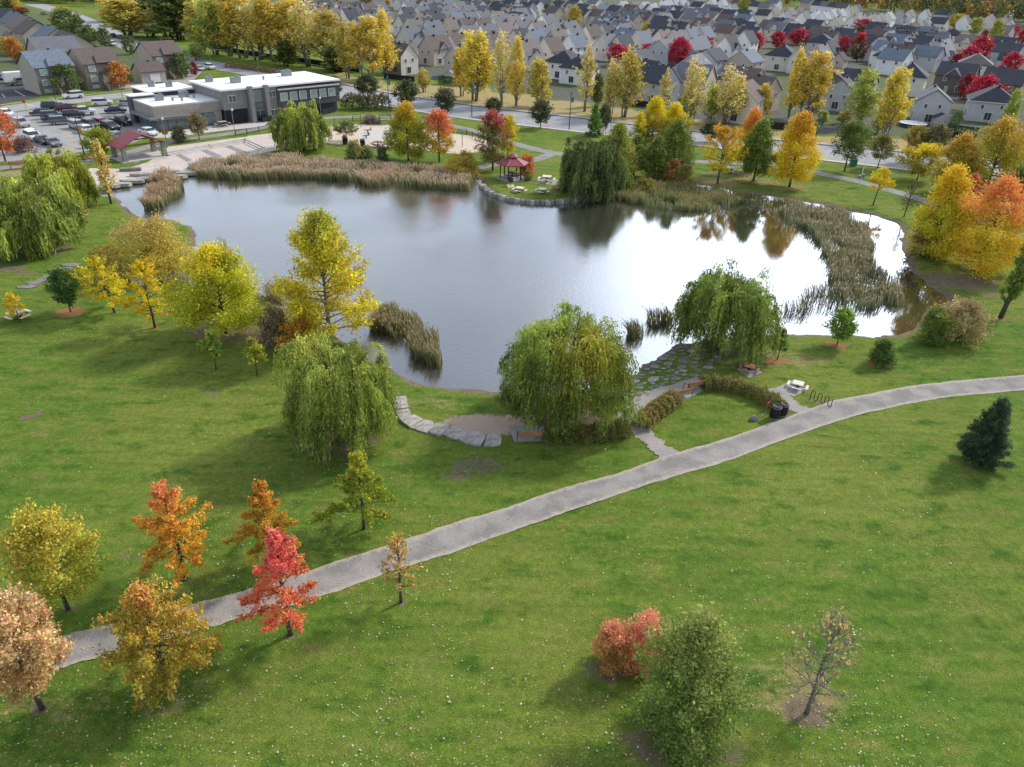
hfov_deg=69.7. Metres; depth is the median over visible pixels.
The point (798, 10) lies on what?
house
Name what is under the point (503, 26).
house
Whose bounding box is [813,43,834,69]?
house
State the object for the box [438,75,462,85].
cedar hedge
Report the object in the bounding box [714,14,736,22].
house
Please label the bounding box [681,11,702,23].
house
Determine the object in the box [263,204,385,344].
cottonwood tree
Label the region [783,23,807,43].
house
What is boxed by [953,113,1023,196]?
maple tree
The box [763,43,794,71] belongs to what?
house
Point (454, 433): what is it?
stone slab
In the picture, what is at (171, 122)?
window
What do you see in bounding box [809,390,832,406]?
bike rack
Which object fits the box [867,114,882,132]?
poplar tree
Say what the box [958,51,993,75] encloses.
house
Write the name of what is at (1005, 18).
house
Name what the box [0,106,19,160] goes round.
maple tree
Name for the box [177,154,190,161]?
paving band
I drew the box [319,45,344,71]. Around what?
poplar tree
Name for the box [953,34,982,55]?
house
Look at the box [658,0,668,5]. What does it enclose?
house
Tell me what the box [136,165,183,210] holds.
reeds
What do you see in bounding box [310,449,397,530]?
oak tree
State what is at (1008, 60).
garden tree
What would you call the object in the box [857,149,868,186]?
camera pole
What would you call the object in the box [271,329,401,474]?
willow tree
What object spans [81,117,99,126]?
parked suv
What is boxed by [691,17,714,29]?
house
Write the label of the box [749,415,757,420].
boulder
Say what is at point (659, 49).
house
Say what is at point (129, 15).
poplar tree
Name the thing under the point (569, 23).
house
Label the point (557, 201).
wall block
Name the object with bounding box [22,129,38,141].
parked suv
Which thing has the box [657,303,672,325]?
reeds
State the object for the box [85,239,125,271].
shore shrub
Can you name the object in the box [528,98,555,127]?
avenue tree
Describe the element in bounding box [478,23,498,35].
house
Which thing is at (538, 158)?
park path
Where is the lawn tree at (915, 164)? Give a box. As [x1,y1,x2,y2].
[892,142,947,180]
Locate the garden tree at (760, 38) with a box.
[755,32,767,51]
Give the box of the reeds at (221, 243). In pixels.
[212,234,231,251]
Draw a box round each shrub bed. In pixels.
[223,62,278,73]
[340,91,391,110]
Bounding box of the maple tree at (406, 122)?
[381,98,431,161]
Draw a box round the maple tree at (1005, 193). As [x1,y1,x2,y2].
[931,170,1023,282]
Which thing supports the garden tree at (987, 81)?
on the ground
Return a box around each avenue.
[24,4,273,75]
[339,85,1009,177]
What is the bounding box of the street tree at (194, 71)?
[189,61,197,75]
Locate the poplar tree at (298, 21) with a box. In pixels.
[280,0,329,66]
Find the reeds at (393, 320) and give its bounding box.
[363,300,442,367]
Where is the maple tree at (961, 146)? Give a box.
[925,130,982,186]
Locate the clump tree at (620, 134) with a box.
[603,119,642,173]
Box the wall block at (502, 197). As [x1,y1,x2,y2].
[499,195,507,200]
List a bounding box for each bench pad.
[508,425,544,441]
[675,385,702,402]
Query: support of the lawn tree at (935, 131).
on the ground
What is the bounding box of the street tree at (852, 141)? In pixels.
[830,118,873,171]
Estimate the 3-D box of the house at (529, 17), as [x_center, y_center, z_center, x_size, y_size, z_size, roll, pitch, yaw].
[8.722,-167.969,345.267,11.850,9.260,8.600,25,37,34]
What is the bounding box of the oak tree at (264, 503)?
[222,478,300,564]
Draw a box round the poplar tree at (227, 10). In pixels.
[216,0,257,57]
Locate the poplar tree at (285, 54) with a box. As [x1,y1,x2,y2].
[265,39,302,66]
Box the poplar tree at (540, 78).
[524,55,552,99]
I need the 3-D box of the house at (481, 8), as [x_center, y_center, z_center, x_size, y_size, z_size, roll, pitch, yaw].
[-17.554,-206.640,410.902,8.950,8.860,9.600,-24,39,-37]
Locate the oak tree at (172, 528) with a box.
[131,477,212,589]
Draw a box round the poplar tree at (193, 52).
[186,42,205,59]
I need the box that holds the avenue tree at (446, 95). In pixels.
[431,86,456,112]
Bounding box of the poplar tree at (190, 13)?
[178,0,209,51]
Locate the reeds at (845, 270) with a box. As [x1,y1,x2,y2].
[777,196,906,308]
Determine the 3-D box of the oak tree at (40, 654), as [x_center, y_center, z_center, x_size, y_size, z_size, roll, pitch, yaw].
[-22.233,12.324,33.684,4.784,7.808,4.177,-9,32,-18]
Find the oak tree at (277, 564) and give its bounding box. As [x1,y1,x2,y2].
[235,526,320,636]
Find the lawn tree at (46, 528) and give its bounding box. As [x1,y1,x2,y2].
[0,497,111,612]
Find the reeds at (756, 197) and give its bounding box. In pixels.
[742,192,784,213]
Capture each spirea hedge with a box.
[541,418,633,446]
[630,388,684,430]
[699,372,786,408]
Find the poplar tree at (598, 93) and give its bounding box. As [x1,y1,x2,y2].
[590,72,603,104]
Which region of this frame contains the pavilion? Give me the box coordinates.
[106,129,170,163]
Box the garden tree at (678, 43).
[667,36,692,65]
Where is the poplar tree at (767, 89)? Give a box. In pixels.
[757,81,777,115]
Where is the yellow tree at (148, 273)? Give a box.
[104,256,174,327]
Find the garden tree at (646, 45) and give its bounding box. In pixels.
[641,43,651,48]
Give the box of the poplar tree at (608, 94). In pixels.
[602,67,613,106]
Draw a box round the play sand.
[251,124,487,153]
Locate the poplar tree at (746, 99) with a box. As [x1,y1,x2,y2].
[730,76,749,115]
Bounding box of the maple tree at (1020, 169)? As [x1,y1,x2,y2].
[985,165,1023,218]
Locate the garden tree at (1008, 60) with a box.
[997,51,1023,68]
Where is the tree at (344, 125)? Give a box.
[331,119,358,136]
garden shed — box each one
[444,70,456,81]
[930,112,951,126]
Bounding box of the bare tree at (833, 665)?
[774,606,870,714]
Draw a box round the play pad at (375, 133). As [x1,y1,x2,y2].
[359,126,395,145]
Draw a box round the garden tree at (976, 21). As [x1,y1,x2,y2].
[965,17,985,34]
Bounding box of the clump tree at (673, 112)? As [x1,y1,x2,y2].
[653,100,694,150]
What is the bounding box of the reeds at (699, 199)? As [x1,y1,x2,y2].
[606,179,750,211]
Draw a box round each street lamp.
[66,103,84,154]
[471,81,474,115]
[568,91,573,129]
[815,115,821,137]
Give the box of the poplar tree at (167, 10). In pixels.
[141,0,194,39]
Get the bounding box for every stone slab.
[394,396,406,402]
[394,402,407,409]
[397,408,410,416]
[399,414,422,428]
[411,419,434,433]
[429,423,449,436]
[443,426,466,440]
[459,430,485,446]
[484,433,501,446]
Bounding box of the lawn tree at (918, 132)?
[901,122,929,157]
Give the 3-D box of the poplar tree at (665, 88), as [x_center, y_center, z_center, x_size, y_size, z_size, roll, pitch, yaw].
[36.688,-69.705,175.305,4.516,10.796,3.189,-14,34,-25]
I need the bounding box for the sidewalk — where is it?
[341,83,1013,162]
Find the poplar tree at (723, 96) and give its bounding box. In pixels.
[713,63,747,125]
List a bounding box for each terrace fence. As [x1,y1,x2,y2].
[261,115,271,121]
[318,106,335,114]
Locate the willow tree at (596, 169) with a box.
[558,134,629,203]
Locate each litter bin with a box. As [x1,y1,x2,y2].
[342,136,347,144]
[360,139,364,146]
[769,404,781,419]
[779,402,789,416]
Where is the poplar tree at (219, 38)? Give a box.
[196,0,242,56]
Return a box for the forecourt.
[153,121,267,137]
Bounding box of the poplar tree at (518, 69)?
[506,32,529,105]
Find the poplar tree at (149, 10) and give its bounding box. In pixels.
[140,0,178,36]
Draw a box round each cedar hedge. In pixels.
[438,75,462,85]
[947,112,962,130]
[950,124,979,133]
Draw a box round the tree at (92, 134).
[75,124,114,154]
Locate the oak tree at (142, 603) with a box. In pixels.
[89,571,230,716]
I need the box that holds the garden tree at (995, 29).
[988,18,1005,37]
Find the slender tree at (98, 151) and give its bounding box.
[89,138,117,203]
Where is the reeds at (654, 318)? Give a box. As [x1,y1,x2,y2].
[641,305,662,327]
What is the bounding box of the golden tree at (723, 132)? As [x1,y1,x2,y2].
[700,122,750,183]
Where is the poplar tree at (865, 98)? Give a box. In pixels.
[839,64,882,120]
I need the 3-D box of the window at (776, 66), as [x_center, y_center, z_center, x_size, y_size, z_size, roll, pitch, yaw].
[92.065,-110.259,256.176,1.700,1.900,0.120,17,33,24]
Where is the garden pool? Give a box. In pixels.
[899,120,926,128]
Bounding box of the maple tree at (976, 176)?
[964,171,983,200]
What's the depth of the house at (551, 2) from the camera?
477.27 m
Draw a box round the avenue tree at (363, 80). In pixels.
[353,71,381,96]
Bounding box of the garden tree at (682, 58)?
[676,55,686,63]
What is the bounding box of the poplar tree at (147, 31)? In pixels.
[126,17,160,36]
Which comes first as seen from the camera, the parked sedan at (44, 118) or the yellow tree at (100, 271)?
the yellow tree at (100, 271)
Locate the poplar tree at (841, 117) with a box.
[835,110,852,123]
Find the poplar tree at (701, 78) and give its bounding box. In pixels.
[678,55,711,123]
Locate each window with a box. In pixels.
[39,69,47,75]
[42,79,50,85]
[88,65,95,71]
[90,75,97,81]
[156,57,162,62]
[158,120,167,128]
[167,119,175,127]
[176,118,184,126]
[203,112,216,124]
[228,95,236,102]
[253,89,263,101]
[269,90,275,97]
[272,109,276,115]
[280,92,287,101]
[289,91,297,99]
[299,90,306,98]
[310,89,317,97]
[319,88,326,96]
[328,87,335,95]
[554,71,558,77]
[568,76,573,82]
[730,112,737,121]
[773,64,778,69]
[830,101,838,108]
[923,113,932,121]
[982,112,992,120]
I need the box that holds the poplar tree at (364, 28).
[341,14,391,76]
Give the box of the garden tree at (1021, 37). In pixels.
[1017,29,1023,43]
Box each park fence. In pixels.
[235,125,270,135]
[457,128,478,138]
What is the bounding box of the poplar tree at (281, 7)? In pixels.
[261,0,312,63]
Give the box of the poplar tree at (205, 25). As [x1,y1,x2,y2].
[181,0,225,54]
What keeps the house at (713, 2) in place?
on the ground
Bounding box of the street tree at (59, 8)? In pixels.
[51,7,75,10]
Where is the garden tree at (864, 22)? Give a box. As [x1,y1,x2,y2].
[853,17,871,32]
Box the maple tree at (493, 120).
[470,108,512,170]
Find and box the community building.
[124,69,339,130]
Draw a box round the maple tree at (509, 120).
[498,113,519,154]
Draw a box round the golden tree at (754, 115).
[736,105,763,165]
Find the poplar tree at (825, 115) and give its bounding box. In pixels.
[815,108,832,124]
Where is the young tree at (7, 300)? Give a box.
[1,291,25,321]
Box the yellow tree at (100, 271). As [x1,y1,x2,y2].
[66,254,128,312]
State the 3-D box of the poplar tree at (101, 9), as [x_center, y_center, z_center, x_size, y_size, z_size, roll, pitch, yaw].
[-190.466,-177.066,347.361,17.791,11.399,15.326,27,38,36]
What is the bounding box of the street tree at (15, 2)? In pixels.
[2,0,21,9]
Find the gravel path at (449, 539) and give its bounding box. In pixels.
[19,375,1023,672]
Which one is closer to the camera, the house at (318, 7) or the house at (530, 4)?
the house at (318, 7)
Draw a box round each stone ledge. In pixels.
[96,183,120,188]
[112,182,132,186]
[119,178,144,183]
[129,172,151,176]
[136,176,154,181]
[175,171,196,175]
[178,174,187,178]
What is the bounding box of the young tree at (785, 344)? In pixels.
[771,328,789,359]
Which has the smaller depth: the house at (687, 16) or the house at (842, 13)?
the house at (687, 16)
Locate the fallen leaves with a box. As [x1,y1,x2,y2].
[0,319,1008,766]
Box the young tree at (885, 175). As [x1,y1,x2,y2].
[869,166,896,204]
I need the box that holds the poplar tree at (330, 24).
[300,3,345,68]
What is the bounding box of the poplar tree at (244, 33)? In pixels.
[222,0,272,59]
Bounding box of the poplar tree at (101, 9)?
[94,0,124,17]
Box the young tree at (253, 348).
[243,336,267,374]
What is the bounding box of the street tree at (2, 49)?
[0,36,24,54]
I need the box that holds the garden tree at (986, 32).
[981,30,989,35]
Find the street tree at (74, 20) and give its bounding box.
[63,16,90,33]
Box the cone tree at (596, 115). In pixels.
[585,102,603,136]
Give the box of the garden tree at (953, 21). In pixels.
[949,13,963,27]
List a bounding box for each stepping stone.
[17,284,37,288]
[27,280,41,284]
[61,263,81,266]
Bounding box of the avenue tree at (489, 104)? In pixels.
[484,97,503,113]
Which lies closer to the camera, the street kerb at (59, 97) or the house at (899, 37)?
the street kerb at (59, 97)
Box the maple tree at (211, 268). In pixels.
[150,240,271,340]
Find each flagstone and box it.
[647,376,658,381]
[649,365,659,368]
[657,356,667,360]
[664,361,671,365]
[671,376,680,379]
[677,359,690,362]
[677,365,686,368]
[689,373,699,376]
[703,365,712,368]
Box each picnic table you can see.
[3,309,31,319]
[214,120,229,126]
[369,140,383,146]
[504,171,519,176]
[512,186,527,192]
[534,187,549,193]
[538,175,555,181]
[727,166,740,173]
[739,362,759,372]
[787,379,808,389]
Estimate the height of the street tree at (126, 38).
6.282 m
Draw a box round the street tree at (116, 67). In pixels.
[104,60,130,87]
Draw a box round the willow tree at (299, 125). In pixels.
[268,97,332,153]
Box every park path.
[0,164,53,169]
[60,115,988,223]
[477,152,557,168]
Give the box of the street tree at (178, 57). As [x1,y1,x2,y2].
[164,52,192,76]
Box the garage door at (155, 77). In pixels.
[150,73,160,82]
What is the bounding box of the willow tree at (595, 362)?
[493,299,647,440]
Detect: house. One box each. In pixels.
[0,7,16,35]
[0,10,23,33]
[0,14,43,44]
[11,19,42,50]
[16,48,79,94]
[25,34,80,53]
[30,24,59,36]
[53,30,95,47]
[67,46,124,89]
[130,60,166,83]
[133,39,187,79]
[303,0,316,13]
[309,8,327,28]
[311,2,328,8]
[316,0,333,6]
[317,5,332,9]
[321,18,342,39]
[329,7,344,15]
[333,1,347,7]
[339,7,358,26]
[345,5,360,12]
[347,2,362,9]
[357,8,375,25]
[360,2,375,9]
[362,12,382,33]
[374,1,388,10]
[376,11,394,31]
[382,41,418,74]
[392,13,413,35]
[393,0,404,9]
[395,6,416,15]
[395,26,423,53]
[400,0,416,7]
[402,17,422,26]
[413,13,430,17]
[414,4,428,13]
[417,34,452,65]
[418,10,433,13]
[419,0,432,4]
[420,16,434,21]
[420,19,446,33]
[421,25,443,35]
[428,4,439,7]
[428,7,442,11]
[430,2,442,5]
[430,13,446,21]
[438,5,450,10]
[439,10,453,17]
[442,17,461,34]
[443,44,482,75]
[447,7,461,11]
[447,32,466,45]
[448,11,466,17]
[452,0,465,8]
[457,24,478,38]
[459,17,474,24]
[461,4,476,11]
[462,0,475,4]
[464,11,479,19]
[473,0,487,6]
[473,18,491,26]
[476,5,491,12]
[477,10,490,17]
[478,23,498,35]
[482,0,492,7]
[485,31,510,59]
[488,10,504,18]
[489,0,503,8]
[490,3,506,10]
[490,15,507,24]
[496,21,514,36]
[500,6,512,10]
[501,0,512,4]
[506,15,521,24]
[507,27,527,53]
[509,11,524,14]
[511,39,545,70]
[513,19,529,28]
[516,7,529,14]
[518,6,536,17]
[520,6,532,14]
[521,14,535,21]
[522,1,537,17]
[523,29,546,42]
[527,20,546,29]
[529,0,544,14]
[536,25,553,34]
[537,13,555,25]
[539,36,565,58]
[541,0,555,5]
[543,5,564,20]
[545,48,577,79]
[546,28,567,41]
[550,20,565,28]
[554,0,566,8]
[558,54,600,85]
[562,20,578,27]
[562,33,587,56]
[563,1,578,8]
[563,5,574,20]
[565,25,587,38]
[573,8,591,25]
[577,3,593,8]
[583,24,601,48]
[586,0,602,5]
[588,8,605,24]
[591,20,610,23]
[591,33,619,61]
[594,15,612,20]
[596,3,611,9]
[596,17,609,21]
[599,23,616,33]
[603,11,622,16]
[606,4,623,10]
[610,16,632,23]
[611,17,625,22]
[611,33,636,51]
[612,19,635,28]
[612,21,634,28]
[614,27,638,35]
[615,22,631,28]
[617,0,628,5]
[619,48,657,71]
[622,12,643,30]
[623,4,639,9]
[626,58,661,95]
[630,1,639,4]
[631,30,653,50]
[635,63,681,103]
[638,1,648,8]
[638,11,654,29]
[645,4,658,10]
[647,20,672,35]
[648,37,679,65]
[650,15,672,21]
[651,25,676,34]
[652,7,668,11]
[652,28,669,40]
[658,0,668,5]
[659,5,675,10]
[661,12,674,20]
[667,0,674,5]
[667,29,687,39]
[669,10,684,20]
[671,5,684,10]
[671,21,690,29]
[673,0,680,5]
[674,53,712,69]
[675,62,717,101]
[679,0,687,7]
[680,38,706,57]
[681,8,698,11]
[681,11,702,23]
[683,26,700,38]
[686,0,693,7]
[690,1,705,7]
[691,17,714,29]
[692,35,712,48]
[694,7,709,13]
[696,23,717,46]
[697,25,715,47]
[699,47,728,76]
[702,10,719,21]
[703,4,718,7]
[706,0,716,4]
[709,7,723,12]
[713,19,736,30]
[713,24,738,43]
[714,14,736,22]
[714,34,743,57]
[715,0,728,8]
[716,79,766,123]
[719,65,766,91]
[720,9,738,14]
[723,49,764,71]
[725,3,737,9]
[729,18,747,22]
[731,0,741,8]
[736,13,755,21]
[736,25,764,46]
[737,20,759,28]
[737,30,759,50]
[738,9,755,16]
[745,73,782,111]
[749,1,760,13]
[755,9,774,23]
[757,2,774,9]
[759,19,780,30]
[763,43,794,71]
[764,21,787,40]
[768,0,782,9]
[771,7,781,16]
[777,11,792,19]
[782,18,791,22]
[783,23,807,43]
[784,7,797,20]
[786,45,814,72]
[795,6,804,15]
[795,11,811,23]
[800,0,813,8]
[804,19,826,29]
[805,25,832,44]
[806,32,833,48]
[809,67,843,100]
[810,0,821,11]
[810,10,820,18]
[811,30,840,43]
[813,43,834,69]
[815,11,831,23]
[819,1,829,11]
[819,75,858,112]
[824,39,848,67]
[826,2,840,10]
[827,16,845,30]
[828,8,839,19]
[834,2,850,9]
[834,27,857,46]
[837,8,846,21]
[841,68,878,103]
[844,6,855,19]
[845,15,861,30]
[845,32,875,55]
[853,4,863,15]
[858,14,867,19]
[863,28,886,35]
[863,35,893,53]
[863,36,887,60]
[864,21,888,28]
[867,13,880,21]
[868,40,902,63]
[870,44,895,69]
[873,26,895,29]
[875,47,914,75]
[877,12,887,21]
[880,29,896,35]
[884,11,895,26]
[884,28,904,31]
[886,33,908,41]
[887,43,916,52]
[890,61,929,96]
[892,24,913,26]
[894,9,906,24]
[895,30,913,34]
[896,27,916,29]
[900,26,920,28]
[901,34,915,41]
[903,41,929,45]
[905,9,916,23]
[907,38,932,43]
[910,18,924,26]
[910,84,953,123]
[911,34,934,39]
[913,44,945,71]
[915,31,936,34]
[917,8,931,19]
[917,28,938,31]
[920,26,940,29]
[923,18,933,26]
[925,33,949,39]
[928,30,951,40]
[928,39,938,45]
[930,17,949,30]
[933,9,951,17]
[933,60,980,94]
[938,27,946,31]
[939,38,955,51]
[939,42,954,60]
[947,26,962,44]
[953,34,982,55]
[955,14,971,30]
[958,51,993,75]
[963,84,1012,123]
[981,13,996,28]
[982,11,1000,20]
[983,66,1023,102]
[985,36,1018,57]
[988,24,1014,38]
[990,42,1023,67]
[1000,12,1012,22]
[1004,19,1014,24]
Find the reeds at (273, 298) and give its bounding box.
[258,280,283,305]
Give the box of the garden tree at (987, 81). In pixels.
[962,72,1010,95]
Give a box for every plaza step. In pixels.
[161,138,264,153]
[167,142,258,156]
[168,140,262,154]
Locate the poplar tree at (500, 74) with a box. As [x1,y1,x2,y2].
[490,29,514,104]
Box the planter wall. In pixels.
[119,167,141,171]
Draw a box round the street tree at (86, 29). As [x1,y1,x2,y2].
[75,26,98,42]
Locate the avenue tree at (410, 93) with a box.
[390,78,419,103]
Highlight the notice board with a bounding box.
[161,129,167,135]
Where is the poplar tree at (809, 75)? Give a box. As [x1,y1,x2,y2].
[788,49,843,115]
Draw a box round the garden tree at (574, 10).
[567,5,584,23]
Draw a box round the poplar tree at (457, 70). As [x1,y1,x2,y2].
[449,47,474,96]
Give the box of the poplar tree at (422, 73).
[415,68,433,91]
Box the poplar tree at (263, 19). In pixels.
[239,0,288,61]
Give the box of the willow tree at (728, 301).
[666,256,785,369]
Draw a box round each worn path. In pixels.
[617,377,703,457]
[768,388,809,412]
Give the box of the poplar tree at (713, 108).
[701,84,719,121]
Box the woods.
[793,0,1023,20]
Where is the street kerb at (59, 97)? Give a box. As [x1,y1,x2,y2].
[2,89,131,104]
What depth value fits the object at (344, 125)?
141.73 m
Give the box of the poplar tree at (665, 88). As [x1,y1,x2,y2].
[659,67,677,108]
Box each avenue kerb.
[339,83,993,161]
[340,98,995,180]
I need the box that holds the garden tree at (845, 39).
[838,35,850,52]
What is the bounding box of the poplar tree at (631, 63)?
[604,44,650,117]
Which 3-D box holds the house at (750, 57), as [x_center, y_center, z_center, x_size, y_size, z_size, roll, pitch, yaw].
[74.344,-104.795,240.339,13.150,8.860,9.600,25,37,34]
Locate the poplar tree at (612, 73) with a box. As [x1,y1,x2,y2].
[604,55,621,113]
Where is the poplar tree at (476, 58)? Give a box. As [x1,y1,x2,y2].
[452,27,496,101]
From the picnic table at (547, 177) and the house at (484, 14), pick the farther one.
the house at (484, 14)
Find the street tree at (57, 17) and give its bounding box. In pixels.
[46,8,81,31]
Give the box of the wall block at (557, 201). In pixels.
[554,199,560,204]
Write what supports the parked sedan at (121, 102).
on the parking lot
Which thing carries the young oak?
on the ground
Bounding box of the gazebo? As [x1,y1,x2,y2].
[496,153,528,181]
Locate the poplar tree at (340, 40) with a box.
[332,16,357,78]
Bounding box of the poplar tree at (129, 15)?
[93,0,147,36]
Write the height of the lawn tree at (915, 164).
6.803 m
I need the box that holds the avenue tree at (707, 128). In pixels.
[699,119,724,138]
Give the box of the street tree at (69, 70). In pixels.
[48,63,82,89]
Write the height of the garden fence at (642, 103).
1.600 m
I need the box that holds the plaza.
[89,136,296,183]
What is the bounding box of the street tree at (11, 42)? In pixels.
[1,35,22,60]
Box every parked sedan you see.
[0,108,14,114]
[29,108,45,115]
[33,134,47,144]
[41,113,65,122]
[43,136,62,146]
[49,102,61,109]
[80,124,93,131]
[104,106,126,113]
[107,130,121,137]
[116,99,127,106]
[137,126,158,135]
[196,65,205,70]
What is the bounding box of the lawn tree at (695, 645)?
[617,595,767,766]
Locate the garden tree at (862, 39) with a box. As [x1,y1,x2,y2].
[848,30,871,60]
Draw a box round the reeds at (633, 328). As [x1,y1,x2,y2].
[621,317,643,339]
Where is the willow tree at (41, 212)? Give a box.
[0,172,88,261]
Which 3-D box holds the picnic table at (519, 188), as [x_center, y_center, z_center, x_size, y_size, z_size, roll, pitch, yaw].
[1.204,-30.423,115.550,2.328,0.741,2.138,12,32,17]
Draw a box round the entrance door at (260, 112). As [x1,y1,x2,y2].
[256,109,265,121]
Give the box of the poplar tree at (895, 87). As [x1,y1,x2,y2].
[874,66,916,134]
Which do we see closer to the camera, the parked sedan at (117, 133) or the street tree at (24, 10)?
the parked sedan at (117, 133)
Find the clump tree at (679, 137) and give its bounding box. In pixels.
[647,118,697,169]
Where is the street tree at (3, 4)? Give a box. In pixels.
[0,0,13,8]
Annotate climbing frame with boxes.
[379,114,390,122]
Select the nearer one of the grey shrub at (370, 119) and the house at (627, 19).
the grey shrub at (370, 119)
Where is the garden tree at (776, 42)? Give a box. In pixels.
[770,30,787,47]
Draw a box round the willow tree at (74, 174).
[20,145,101,209]
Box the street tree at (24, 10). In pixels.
[13,6,29,13]
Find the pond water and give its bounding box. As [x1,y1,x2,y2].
[99,160,946,391]
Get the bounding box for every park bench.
[8,161,25,168]
[82,155,94,160]
[517,430,542,440]
[673,387,694,397]
[683,380,705,388]
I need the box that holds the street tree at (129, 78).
[123,69,132,83]
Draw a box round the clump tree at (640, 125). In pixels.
[624,111,654,156]
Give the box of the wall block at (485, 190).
[483,188,491,193]
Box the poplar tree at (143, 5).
[135,0,151,17]
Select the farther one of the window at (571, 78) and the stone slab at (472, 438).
the window at (571, 78)
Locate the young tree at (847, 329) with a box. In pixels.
[819,306,858,344]
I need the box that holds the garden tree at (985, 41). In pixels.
[965,35,994,57]
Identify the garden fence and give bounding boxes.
[207,44,313,63]
[314,59,359,72]
[384,73,414,81]
[632,100,649,107]
[768,122,784,129]
[939,130,976,139]
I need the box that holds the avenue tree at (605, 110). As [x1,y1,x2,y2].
[598,103,612,130]
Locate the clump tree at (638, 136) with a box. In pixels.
[630,133,644,175]
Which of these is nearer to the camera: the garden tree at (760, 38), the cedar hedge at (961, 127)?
the cedar hedge at (961, 127)
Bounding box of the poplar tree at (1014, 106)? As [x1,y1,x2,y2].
[998,86,1023,120]
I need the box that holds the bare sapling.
[901,184,920,216]
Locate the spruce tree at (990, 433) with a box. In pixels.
[955,396,1016,472]
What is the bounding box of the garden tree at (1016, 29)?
[1012,24,1020,36]
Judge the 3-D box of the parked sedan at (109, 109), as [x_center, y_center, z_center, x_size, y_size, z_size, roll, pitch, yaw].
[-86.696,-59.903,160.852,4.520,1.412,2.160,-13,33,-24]
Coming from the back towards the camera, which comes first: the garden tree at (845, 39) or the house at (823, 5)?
the house at (823, 5)
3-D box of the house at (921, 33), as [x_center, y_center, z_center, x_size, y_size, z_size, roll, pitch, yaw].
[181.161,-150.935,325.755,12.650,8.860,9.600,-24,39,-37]
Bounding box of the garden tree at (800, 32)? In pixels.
[786,28,811,44]
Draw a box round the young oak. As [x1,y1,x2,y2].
[378,530,422,602]
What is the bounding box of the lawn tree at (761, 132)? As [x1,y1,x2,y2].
[738,115,778,180]
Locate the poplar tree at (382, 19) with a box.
[374,5,399,73]
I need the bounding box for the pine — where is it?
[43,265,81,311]
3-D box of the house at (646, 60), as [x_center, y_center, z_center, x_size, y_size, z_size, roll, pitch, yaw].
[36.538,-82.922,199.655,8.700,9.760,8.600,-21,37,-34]
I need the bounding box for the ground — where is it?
[0,0,1023,766]
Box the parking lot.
[0,105,151,161]
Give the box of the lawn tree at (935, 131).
[920,121,955,158]
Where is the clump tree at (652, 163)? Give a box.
[639,132,674,177]
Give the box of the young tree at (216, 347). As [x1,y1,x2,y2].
[195,329,221,369]
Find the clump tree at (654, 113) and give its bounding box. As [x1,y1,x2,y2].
[639,95,667,144]
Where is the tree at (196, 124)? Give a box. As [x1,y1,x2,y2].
[186,112,207,139]
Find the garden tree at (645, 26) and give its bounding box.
[641,22,650,30]
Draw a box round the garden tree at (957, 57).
[948,53,965,61]
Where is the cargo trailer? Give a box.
[1,71,20,81]
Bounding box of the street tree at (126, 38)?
[120,35,136,54]
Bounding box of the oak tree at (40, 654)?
[0,580,77,713]
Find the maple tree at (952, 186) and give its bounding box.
[903,162,982,260]
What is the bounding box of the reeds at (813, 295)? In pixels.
[781,260,841,314]
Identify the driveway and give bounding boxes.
[0,83,38,103]
[119,81,154,87]
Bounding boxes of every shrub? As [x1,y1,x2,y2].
[12,135,41,152]
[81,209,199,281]
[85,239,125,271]
[140,236,184,275]
[170,124,188,143]
[252,301,289,347]
[272,315,318,357]
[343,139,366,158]
[359,144,376,158]
[361,113,380,124]
[375,146,389,162]
[442,150,483,177]
[518,153,535,174]
[523,170,533,180]
[589,616,636,677]
[611,603,672,680]
[620,175,639,190]
[636,176,657,192]
[663,157,681,181]
[671,162,696,183]
[867,335,899,368]
[902,220,942,258]
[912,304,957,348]
[921,294,998,349]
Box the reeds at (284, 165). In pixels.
[187,150,473,190]
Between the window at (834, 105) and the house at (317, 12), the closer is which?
the window at (834, 105)
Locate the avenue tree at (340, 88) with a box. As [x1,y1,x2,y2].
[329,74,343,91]
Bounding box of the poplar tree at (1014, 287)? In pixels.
[996,244,1023,318]
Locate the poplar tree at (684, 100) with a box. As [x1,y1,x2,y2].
[680,84,699,118]
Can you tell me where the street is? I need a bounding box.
[0,62,209,111]
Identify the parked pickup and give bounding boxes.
[7,77,22,85]
[76,105,95,114]
[108,114,132,125]
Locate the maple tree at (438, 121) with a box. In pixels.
[421,106,456,161]
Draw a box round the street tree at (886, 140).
[866,133,898,167]
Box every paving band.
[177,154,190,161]
[201,150,221,157]
[225,146,249,154]
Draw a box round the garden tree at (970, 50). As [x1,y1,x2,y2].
[956,45,982,56]
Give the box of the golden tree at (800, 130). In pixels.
[766,106,828,187]
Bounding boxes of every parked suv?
[10,116,30,127]
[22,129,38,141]
[39,109,61,117]
[40,100,54,109]
[48,115,70,124]
[55,103,76,111]
[61,90,83,98]
[62,109,85,117]
[67,118,84,129]
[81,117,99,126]
[91,97,112,106]
[92,116,105,122]
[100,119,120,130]
[203,62,215,69]
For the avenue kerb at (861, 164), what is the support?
on the ground
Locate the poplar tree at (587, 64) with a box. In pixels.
[572,42,597,111]
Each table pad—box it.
[535,178,556,184]
[737,366,761,377]
[777,380,808,395]
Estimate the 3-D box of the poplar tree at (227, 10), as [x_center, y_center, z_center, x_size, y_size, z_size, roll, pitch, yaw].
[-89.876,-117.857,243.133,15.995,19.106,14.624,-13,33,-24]
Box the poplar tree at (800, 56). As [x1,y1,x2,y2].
[784,43,808,117]
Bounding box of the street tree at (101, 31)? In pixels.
[93,27,111,46]
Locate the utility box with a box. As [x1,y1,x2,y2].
[849,159,858,165]
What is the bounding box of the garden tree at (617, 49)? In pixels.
[602,43,630,63]
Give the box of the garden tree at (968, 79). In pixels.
[957,72,976,99]
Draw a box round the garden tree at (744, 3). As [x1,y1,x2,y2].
[737,0,750,9]

